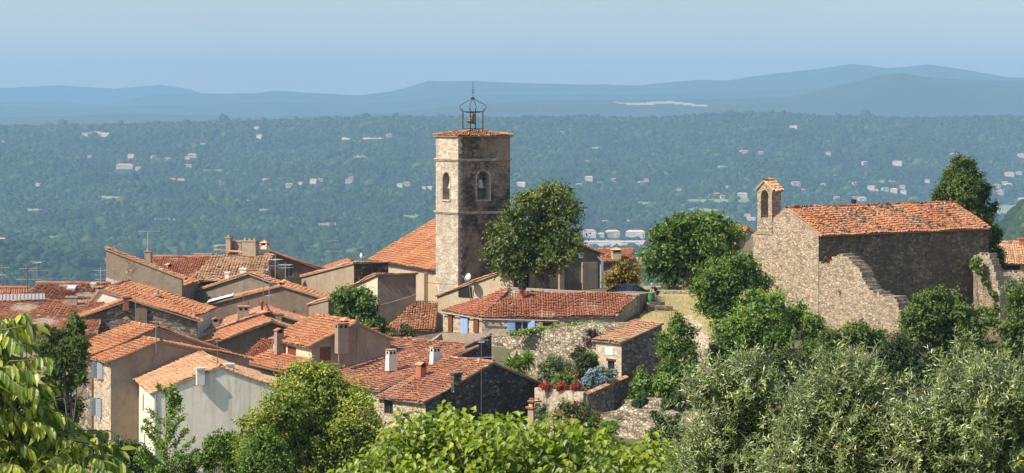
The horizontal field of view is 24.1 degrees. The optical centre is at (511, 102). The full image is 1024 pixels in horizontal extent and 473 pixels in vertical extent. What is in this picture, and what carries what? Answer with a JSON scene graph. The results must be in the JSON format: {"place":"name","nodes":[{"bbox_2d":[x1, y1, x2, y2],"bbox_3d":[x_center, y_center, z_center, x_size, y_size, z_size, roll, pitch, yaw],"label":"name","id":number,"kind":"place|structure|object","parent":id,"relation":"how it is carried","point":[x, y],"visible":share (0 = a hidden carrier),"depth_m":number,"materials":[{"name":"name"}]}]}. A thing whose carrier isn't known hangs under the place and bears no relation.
{"place":"outdoors","nodes":[
{"label":"outdoors","id":0,"kind":"place"},
{"bbox_2d":[105,247,198,300],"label":"village house","id":1,"kind":"structure","parent":0,"point":[146,271],"depth_m":206.67,"materials":[{"name":"beige paint"}]},
{"bbox_2d":[195,268,280,302],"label":"village house","id":2,"kind":"structure","parent":0,"point":[229,284],"depth_m":211.21,"materials":[{"name":"beige paint"}]},
{"bbox_2d":[0,64,1023,472],"bbox_3d":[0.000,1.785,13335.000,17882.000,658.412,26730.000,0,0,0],"label":"ground","id":3,"kind":"structure","parent":0,"point":[926,90],"depth_m":13588.64,"materials":[{"name":"green plant"}]},
{"bbox_2d":[0,286,29,301],"bbox_3d":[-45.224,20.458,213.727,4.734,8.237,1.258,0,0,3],"label":"village house","id":4,"kind":"structure","parent":3,"relation":"on","point":[13,289],"depth_m":213.54,"materials":[{"name":"orange tile"}]},
{"bbox_2d":[0,293,105,383],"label":"village house","id":5,"kind":"structure","parent":3,"relation":"on","point":[54,313],"depth_m":194.99,"materials":[{"name":"tile"}]},
{"bbox_2d":[32,308,94,429],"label":"conifer","id":6,"kind":"object","parent":3,"relation":"on","point":[67,352],"visible":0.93,"depth_m":124.74,"materials":[{"name":"green plant"}]},
{"bbox_2d":[18,281,110,300],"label":"village house","id":7,"kind":"structure","parent":3,"relation":"on","point":[81,290],"depth_m":203.18,"materials":[{"name":"tile"}]},
{"bbox_2d":[40,383,91,429],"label":"leafy bush","id":8,"kind":"object","parent":3,"relation":"on","point":[61,404],"visible":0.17,"depth_m":139.84,"materials":[{"name":"green plant"}]},
{"bbox_2d":[0,313,137,472],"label":"long leaved tree","id":9,"kind":"object","parent":3,"relation":"on","point":[31,441],"visible":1,"depth_m":16.71,"materials":[{"name":"green plant"}]},
{"bbox_2d":[107,434,160,472],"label":"leafy bush","id":10,"kind":"object","parent":3,"relation":"on","point":[133,466],"visible":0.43,"depth_m":121.77,"materials":[{"name":"green plant"}]},
{"bbox_2d":[78,295,202,338],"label":"village house","id":11,"kind":"structure","parent":3,"relation":"on","point":[116,313],"depth_m":192.70,"materials":[{"name":"brown stone"}]},
{"bbox_2d":[69,321,230,448],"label":"village house","id":12,"kind":"structure","parent":3,"relation":"on","point":[114,337],"depth_m":177.24,"materials":[{"name":"brown stone"}]},
{"bbox_2d":[88,279,216,338],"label":"village house","id":13,"kind":"structure","parent":3,"relation":"on","point":[108,293],"depth_m":200.59,"materials":[{"name":"orange tile"}]},
{"bbox_2d":[132,382,200,472],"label":"young tree","id":14,"kind":"object","parent":3,"relation":"on","point":[158,442],"visible":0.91,"depth_m":111.94,"materials":[{"name":"green plant"}]},
{"bbox_2d":[87,335,254,453],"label":"village house","id":15,"kind":"structure","parent":3,"relation":"on","point":[114,401],"depth_m":173.13,"materials":[{"name":"beige paint"}]},
{"bbox_2d":[90,398,101,416],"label":"window","id":16,"kind":"structure","parent":15,"relation":"in","point":[96,406],"depth_m":174.01,"materials":[{"name":"grey wood"}]},
{"bbox_2d":[92,362,103,380],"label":"window","id":17,"kind":"structure","parent":15,"relation":"in","point":[97,368],"depth_m":173.29,"materials":[{"name":"grey wood"}]},
{"bbox_2d":[155,452,199,472],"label":"leafy bush","id":18,"kind":"object","parent":3,"relation":"on","point":[183,463],"visible":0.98,"depth_m":110.64,"materials":[{"name":"green plant"}]},
{"bbox_2d":[133,350,275,471],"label":"village house","id":19,"kind":"structure","parent":3,"relation":"on","point":[215,395],"depth_m":166.36,"materials":[{"name":"white paint"}]},
{"bbox_2d":[152,235,274,287],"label":"village house","id":20,"kind":"structure","parent":3,"relation":"on","point":[204,269],"depth_m":224.96,"materials":[{"name":"orange tile"}]},
{"bbox_2d":[191,426,248,472],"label":"leafy bush","id":21,"kind":"object","parent":3,"relation":"on","point":[217,448],"visible":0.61,"depth_m":107.64,"materials":[{"name":"green plant"}]},
{"bbox_2d":[198,311,292,354],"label":"village house","id":22,"kind":"structure","parent":3,"relation":"on","point":[243,337],"depth_m":196.16,"materials":[{"name":"orange tile"}]},
{"bbox_2d":[200,300,305,333],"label":"village house","id":23,"kind":"structure","parent":3,"relation":"on","point":[244,312],"depth_m":200.92,"materials":[{"name":"tile"}]},
{"bbox_2d":[244,338,272,356],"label":"village house","id":24,"kind":"structure","parent":3,"relation":"on","point":[261,345],"depth_m":191.01,"materials":[{"name":"tile"}]},
{"bbox_2d":[232,423,296,472],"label":"leafy bush","id":25,"kind":"object","parent":3,"relation":"on","point":[266,453],"visible":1,"depth_m":98.63,"materials":[{"name":"green plant"}]},
{"bbox_2d":[204,279,328,318],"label":"village house","id":26,"kind":"structure","parent":3,"relation":"on","point":[287,295],"depth_m":206.58,"materials":[{"name":"beige paint"}]},
{"bbox_2d":[246,349,313,393],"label":"village house","id":27,"kind":"structure","parent":3,"relation":"on","point":[265,364],"depth_m":184.22,"materials":[{"name":"orange tile"}]},
{"bbox_2d":[259,247,325,284],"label":"village house","id":28,"kind":"structure","parent":3,"relation":"on","point":[296,270],"depth_m":229.78,"materials":[{"name":"grey paint"}]},
{"bbox_2d":[227,353,385,472],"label":"lime tree","id":29,"kind":"object","parent":3,"relation":"on","point":[333,426],"visible":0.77,"depth_m":104.26,"materials":[{"name":"green plant"}]},
{"bbox_2d":[307,297,339,315],"bbox_3d":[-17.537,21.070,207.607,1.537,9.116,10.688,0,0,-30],"label":"village house","id":30,"kind":"structure","parent":3,"relation":"on","point":[322,306],"depth_m":203.94,"materials":[{"name":"paint"}]},
{"bbox_2d":[267,312,395,370],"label":"village house","id":31,"kind":"structure","parent":3,"relation":"on","point":[342,341],"depth_m":184.15,"materials":[{"name":"orange tile"}]},
{"bbox_2d":[320,346,330,360],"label":"window","id":32,"kind":"structure","parent":31,"relation":"in","point":[325,352],"depth_m":182.63,"materials":[{"name":"brown wood"}]},
{"bbox_2d":[322,258,353,268],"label":"village house","id":33,"kind":"structure","parent":3,"relation":"on","point":[333,264],"depth_m":239.64,"materials":[{"name":"orange tile"}]},
{"bbox_2d":[299,261,389,294],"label":"village house","id":34,"kind":"structure","parent":3,"relation":"on","point":[329,279],"depth_m":221.66,"materials":[{"name":"paint"}]},
{"bbox_2d":[326,283,392,334],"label":"broad tree","id":35,"kind":"object","parent":3,"relation":"on","point":[354,303],"visible":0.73,"depth_m":199.45,"materials":[{"name":"green plant"}]},
{"bbox_2d":[329,272,418,334],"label":"village house","id":36,"kind":"structure","parent":3,"relation":"on","point":[390,287],"depth_m":208.65,"materials":[{"name":"beige paint"}]},
{"bbox_2d":[319,336,478,433],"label":"village house","id":37,"kind":"structure","parent":3,"relation":"on","point":[403,358],"depth_m":181.93,"materials":[{"name":"orange tile"}]},
{"bbox_2d":[388,321,417,337],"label":"oleander","id":38,"kind":"object","parent":3,"relation":"on","point":[401,330],"visible":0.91,"depth_m":198.87,"materials":[{"name":"green plant"}]},
{"bbox_2d":[386,300,437,335],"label":"village house","id":39,"kind":"structure","parent":3,"relation":"on","point":[422,316],"depth_m":206.48,"materials":[{"name":"orange tile"}]},
{"bbox_2d":[374,355,542,435],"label":"village house","id":40,"kind":"structure","parent":3,"relation":"on","point":[486,386],"depth_m":176.23,"materials":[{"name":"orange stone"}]},
{"bbox_2d":[385,400,392,413],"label":"window","id":41,"kind":"structure","parent":40,"relation":"in","point":[388,403],"depth_m":174.61,"materials":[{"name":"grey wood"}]},
{"bbox_2d":[431,333,490,343],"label":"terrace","id":42,"kind":"structure","parent":3,"relation":"on","point":[463,337],"depth_m":189.15,"materials":[{"name":"beige stone"}]},
{"bbox_2d":[433,91,513,301],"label":"bell tower","id":43,"kind":"structure","parent":3,"relation":"on","point":[472,180],"depth_m":216.46,"materials":[{"name":"stone"}]},
{"bbox_2d":[461,335,491,359],"bbox_3d":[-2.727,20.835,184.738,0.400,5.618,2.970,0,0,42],"label":"village house","id":44,"kind":"structure","parent":3,"relation":"on","point":[484,349],"depth_m":185.03,"materials":[{"name":"grey stone"}]},
{"bbox_2d":[434,268,529,328],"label":"village house","id":45,"kind":"structure","parent":3,"relation":"on","point":[482,286],"depth_m":211.67,"materials":[{"name":"beige paint"}]},
{"bbox_2d":[368,218,604,302],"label":"church","id":46,"kind":"structure","parent":3,"relation":"on","point":[414,251],"depth_m":228.22,"materials":[{"name":"orange tile"}]},
{"bbox_2d":[326,400,692,472],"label":"heart leaved tree","id":47,"kind":"object","parent":3,"relation":"on","point":[493,445],"visible":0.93,"depth_m":33.18,"materials":[{"name":"green plant"}]},
{"bbox_2d":[0,109,1023,288],"bbox_3d":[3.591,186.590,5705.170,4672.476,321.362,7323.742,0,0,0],"label":"woodland","id":48,"kind":"object","parent":3,"relation":"on","point":[69,252],"visible":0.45,"depth_m":7132.67,"materials":[{"name":"green plant"}]},
{"bbox_2d":[500,347,537,375],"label":"yucca","id":49,"kind":"object","parent":3,"relation":"on","point":[516,362],"visible":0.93,"depth_m":184.30,"materials":[{"name":"green plant"}]},
{"bbox_2d":[504,350,552,388],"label":"garden wall","id":50,"kind":"structure","parent":3,"relation":"on","point":[535,375],"depth_m":186.47,"materials":[{"name":"stone"}]},
{"bbox_2d":[525,397,541,431],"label":"garden chimney","id":51,"kind":"object","parent":3,"relation":"on","point":[532,408],"visible":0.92,"depth_m":169.73,"materials":[{"name":"orange tile"}]},
{"bbox_2d":[477,178,593,288],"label":"broad tree","id":52,"kind":"object","parent":3,"relation":"on","point":[545,243],"visible":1,"depth_m":206.97,"materials":[{"name":"green plant"}]},
{"bbox_2d":[534,401,552,422],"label":"shrub","id":53,"kind":"object","parent":3,"relation":"on","point":[541,409],"visible":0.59,"depth_m":168.87,"materials":[{"name":"green plant"}]},
{"bbox_2d":[538,381,553,405],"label":"red geranium","id":54,"kind":"object","parent":3,"relation":"on","point":[547,386],"visible":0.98,"depth_m":173.23,"materials":[{"name":"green plant"}]},
{"bbox_2d":[441,283,654,336],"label":"village house","id":55,"kind":"structure","parent":3,"relation":"on","point":[501,312],"depth_m":201.49,"materials":[{"name":"tile"}]},
{"bbox_2d":[460,316,467,332],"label":"window","id":56,"kind":"structure","parent":55,"relation":"in","point":[464,320],"depth_m":201.15,"materials":[{"name":"blue paint"}]},
{"bbox_2d":[472,313,479,332],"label":"window","id":57,"kind":"structure","parent":55,"relation":"in","point":[475,321],"depth_m":199.61,"materials":[{"name":"brown wood"}]},
{"bbox_2d":[507,319,534,331],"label":"window","id":58,"kind":"structure","parent":55,"relation":"in","point":[511,325],"depth_m":198.93,"materials":[{"name":"blue paint"}]},
{"bbox_2d":[535,351,575,388],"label":"lavender bush","id":59,"kind":"object","parent":3,"relation":"on","point":[549,365],"visible":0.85,"depth_m":179.67,"materials":[{"name":"green plant"}]},
{"bbox_2d":[492,322,625,359],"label":"garden wall","id":60,"kind":"structure","parent":3,"relation":"on","point":[563,341],"depth_m":192.01,"materials":[{"name":"stone"}]},
{"bbox_2d":[505,320,600,338],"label":"vine","id":61,"kind":"object","parent":60,"relation":"attached to","point":[514,332],"visible":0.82,"depth_m":192.98,"materials":[{"name":"green plant"}]},
{"bbox_2d":[567,328,600,359],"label":"bougainvillea","id":62,"kind":"object","parent":60,"relation":"attached to","point":[591,332],"visible":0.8,"depth_m":189.75,"materials":[{"name":"green plant"}]},
{"bbox_2d":[535,387,585,432],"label":"garden wall","id":63,"kind":"structure","parent":3,"relation":"on","point":[553,395],"depth_m":173.04,"materials":[{"name":"stone"}]},
{"bbox_2d":[554,380,568,402],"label":"red geranium","id":64,"kind":"object","parent":3,"relation":"on","point":[562,386],"visible":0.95,"depth_m":172.56,"materials":[{"name":"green plant"}]},
{"bbox_2d":[551,370,577,388],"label":"yellow shrub","id":65,"kind":"object","parent":3,"relation":"on","point":[568,379],"visible":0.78,"depth_m":176.54,"materials":[{"name":"green plant"}]},
{"bbox_2d":[568,381,583,395],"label":"red geranium","id":66,"kind":"object","parent":3,"relation":"on","point":[575,386],"visible":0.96,"depth_m":171.85,"materials":[{"name":"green plant"}]},
{"bbox_2d":[548,397,605,431],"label":"oleander","id":67,"kind":"object","parent":3,"relation":"on","point":[578,410],"visible":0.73,"depth_m":168.07,"materials":[{"name":"green plant"}]},
{"bbox_2d":[569,349,597,386],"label":"flower shrub","id":68,"kind":"object","parent":3,"relation":"on","point":[583,364],"visible":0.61,"depth_m":178.23,"materials":[{"name":"green plant"}]},
{"bbox_2d":[577,365,618,391],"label":"plumbago","id":69,"kind":"object","parent":3,"relation":"on","point":[593,378],"visible":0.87,"depth_m":174.49,"materials":[{"name":"blue plant"}]},
{"bbox_2d":[585,375,628,435],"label":"garden wall","id":70,"kind":"structure","parent":3,"relation":"on","point":[606,397],"depth_m":174.19,"materials":[{"name":"grey stone"}]},
{"bbox_2d":[596,418,619,446],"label":"shrub","id":71,"kind":"object","parent":3,"relation":"on","point":[614,424],"visible":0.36,"depth_m":164.86,"materials":[{"name":"green plant"}]},
{"bbox_2d":[599,257,641,290],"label":"rusty shrub","id":72,"kind":"object","parent":3,"relation":"on","point":[622,272],"visible":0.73,"depth_m":218.58,"materials":[{"name":"yellow plant"}]},
{"bbox_2d":[598,247,643,287],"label":"village house","id":73,"kind":"structure","parent":3,"relation":"on","point":[610,257],"depth_m":238.50,"materials":[{"name":"orange tile"}]},
{"bbox_2d":[591,319,663,396],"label":"stone hut","id":74,"kind":"object","parent":3,"relation":"on","point":[627,348],"visible":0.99,"depth_m":181.39,"materials":[{"name":"beige stone"}]},
{"bbox_2d":[606,283,649,291],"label":"parked car","id":75,"kind":"object","parent":3,"relation":"on","point":[626,287],"visible":0.33,"depth_m":212.46,"materials":[{"name":"blue paint"}]},
{"bbox_2d":[626,230,644,237],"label":"warehouse","id":76,"kind":"structure","parent":3,"relation":"on","point":[632,233],"depth_m":5735.17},
{"bbox_2d":[628,391,649,408],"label":"shrub","id":77,"kind":"object","parent":3,"relation":"on","point":[640,400],"visible":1,"depth_m":170.26,"materials":[{"name":"green plant"}]},
{"bbox_2d":[621,398,663,411],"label":"garden wall","id":78,"kind":"structure","parent":3,"relation":"on","point":[652,403],"depth_m":173.27,"materials":[{"name":"stone"}]},
{"bbox_2d":[621,365,680,399],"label":"climbing shrub","id":79,"kind":"object","parent":3,"relation":"on","point":[656,387],"visible":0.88,"depth_m":175.32,"materials":[{"name":"green plant"}]},
{"bbox_2d":[643,301,664,311],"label":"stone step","id":80,"kind":"object","parent":3,"relation":"on","point":[649,306],"visible":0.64,"depth_m":204.99,"materials":[{"name":"grey stone"}]},
{"bbox_2d":[600,403,716,447],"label":"garden wall","id":81,"kind":"structure","parent":3,"relation":"on","point":[634,422],"depth_m":170.15,"materials":[{"name":"stone"}]},
{"bbox_2d":[655,305,672,311],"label":"garden wall","id":82,"kind":"structure","parent":3,"relation":"on","point":[662,308],"depth_m":204.74,"materials":[{"name":"brown stone"}]},
{"bbox_2d":[645,409,690,448],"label":"rose bush","id":83,"kind":"object","parent":3,"relation":"on","point":[661,421],"visible":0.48,"depth_m":162.61,"materials":[{"name":"green plant"}]},
{"bbox_2d":[660,390,688,411],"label":"shrub","id":84,"kind":"object","parent":3,"relation":"on","point":[674,397],"visible":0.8,"depth_m":170.83,"materials":[{"name":"green plant"}]},
{"bbox_2d":[653,310,702,394],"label":"slender tree","id":85,"kind":"object","parent":3,"relation":"on","point":[672,349],"visible":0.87,"depth_m":176.69,"materials":[{"name":"green plant"}]},
{"bbox_2d":[640,296,716,363],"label":"dry grass","id":86,"kind":"structure","parent":3,"relation":"on","point":[679,300],"depth_m":203.80,"materials":[{"name":"beige plant"}]},
{"bbox_2d":[632,206,747,289],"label":"broad tree","id":87,"kind":"object","parent":3,"relation":"on","point":[682,248],"visible":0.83,"depth_m":219.97,"materials":[{"name":"green plant"}]},
{"bbox_2d":[683,315,711,375],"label":"garden wall","id":88,"kind":"structure","parent":3,"relation":"on","point":[703,339],"depth_m":185.00,"materials":[{"name":"beige stone"}]},
{"bbox_2d":[685,249,778,328],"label":"round bush","id":89,"kind":"object","parent":3,"relation":"on","point":[725,282],"visible":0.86,"depth_m":192.05,"materials":[{"name":"green plant"}]},
{"bbox_2d":[647,337,834,472],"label":"olive tree","id":90,"kind":"object","parent":3,"relation":"on","point":[741,393],"visible":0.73,"depth_m":23.78,"materials":[{"name":"green plant"}]},
{"bbox_2d":[734,224,755,282],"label":"village house","id":91,"kind":"structure","parent":3,"relation":"on","point":[747,245],"depth_m":226.24,"materials":[{"name":"orange tile"}]},
{"bbox_2d":[720,356,794,400],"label":"bush","id":92,"kind":"object","parent":3,"relation":"on","point":[781,383],"visible":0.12,"depth_m":176.65,"materials":[{"name":"green plant"}]},
{"bbox_2d":[707,285,831,362],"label":"broad bush","id":93,"kind":"object","parent":3,"relation":"on","point":[737,326],"visible":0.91,"depth_m":185.13,"materials":[{"name":"green plant"}]},
{"bbox_2d":[792,334,826,369],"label":"bush","id":94,"kind":"object","parent":3,"relation":"on","point":[805,350],"visible":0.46,"depth_m":183.00,"materials":[{"name":"green plant"}]},
{"bbox_2d":[767,344,860,395],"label":"bush","id":95,"kind":"object","parent":3,"relation":"on","point":[779,358],"visible":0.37,"depth_m":177.91,"materials":[{"name":"green plant"}]},
{"bbox_2d":[734,330,935,472],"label":"olive tree","id":96,"kind":"object","parent":3,"relation":"on","point":[829,420],"visible":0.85,"depth_m":22.80,"materials":[{"name":"green plant"}]},
{"bbox_2d":[813,317,888,356],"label":"bush","id":97,"kind":"object","parent":3,"relation":"on","point":[858,331],"visible":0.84,"depth_m":180.74,"materials":[{"name":"green plant"}]},
{"bbox_2d":[819,253,909,338],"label":"ruined wall","id":98,"kind":"structure","parent":3,"relation":"on","point":[865,296],"depth_m":193.72,"materials":[{"name":"stone"}]},
{"bbox_2d":[751,178,990,337],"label":"chapel","id":99,"kind":"structure","parent":3,"relation":"on","point":[907,249],"depth_m":202.26,"materials":[{"name":"stone"}]},
{"bbox_2d":[867,329,924,388],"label":"bush","id":100,"kind":"object","parent":3,"relation":"on","point":[893,348],"visible":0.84,"depth_m":178.50,"materials":[{"name":"green plant"}]},
{"bbox_2d":[851,354,965,405],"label":"bush","id":101,"kind":"object","parent":3,"relation":"on","point":[905,384],"visible":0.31,"depth_m":177.71,"materials":[{"name":"green plant"}]},
{"bbox_2d":[892,283,969,366],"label":"dark bush","id":102,"kind":"object","parent":3,"relation":"on","point":[929,310],"visible":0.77,"depth_m":183.46,"materials":[{"name":"green plant"}]},
{"bbox_2d":[852,325,1023,472],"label":"olive tree","id":103,"kind":"object","parent":3,"relation":"on","point":[978,427],"visible":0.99,"depth_m":22.27,"materials":[{"name":"green plant"}]},
{"bbox_2d":[928,150,1008,273],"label":"cypress","id":104,"kind":"object","parent":3,"relation":"on","point":[965,187],"visible":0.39,"depth_m":212.38,"materials":[{"name":"green plant"}]},
{"bbox_2d":[939,301,1003,374],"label":"dark bush","id":105,"kind":"object","parent":3,"relation":"on","point":[970,319],"visible":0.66,"depth_m":181.72,"materials":[{"name":"green plant"}]},
{"bbox_2d":[973,252,1007,335],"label":"ruined buttress","id":106,"kind":"structure","parent":3,"relation":"on","point":[990,265],"depth_m":204.71,"materials":[{"name":"stone"}]},
{"bbox_2d":[968,255,990,334],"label":"creeper","id":107,"kind":"object","parent":106,"relation":"attached to","point":[976,268],"visible":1,"depth_m":204.38,"materials":[{"name":"green plant"}]},
{"bbox_2d":[983,289,998,336],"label":"creeper","id":108,"kind":"object","parent":106,"relation":"attached to","point":[992,293],"visible":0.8,"depth_m":203.83,"materials":[{"name":"green plant"}]},
{"bbox_2d":[990,275,1023,365],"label":"dark bush","id":109,"kind":"object","parent":3,"relation":"on","point":[1012,328],"visible":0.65,"depth_m":185.39,"materials":[{"name":"green plant"}]},
{"bbox_2d":[995,238,1023,276],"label":"village house","id":110,"kind":"structure","parent":3,"relation":"on","point":[1015,260],"depth_m":224.22,"materials":[{"name":"orange tile"}]},
{"bbox_2d":[999,274,1021,316],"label":"grey shrub","id":111,"kind":"object","parent":3,"relation":"on","point":[1006,285],"visible":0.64,"depth_m":195.75,"materials":[{"name":"green plant"}]},
{"bbox_2d":[0,0,1023,94],"label":"sky","id":112,"kind":"structure","parent":0,"point":[345,47],"materials":[{"name":"blue"}]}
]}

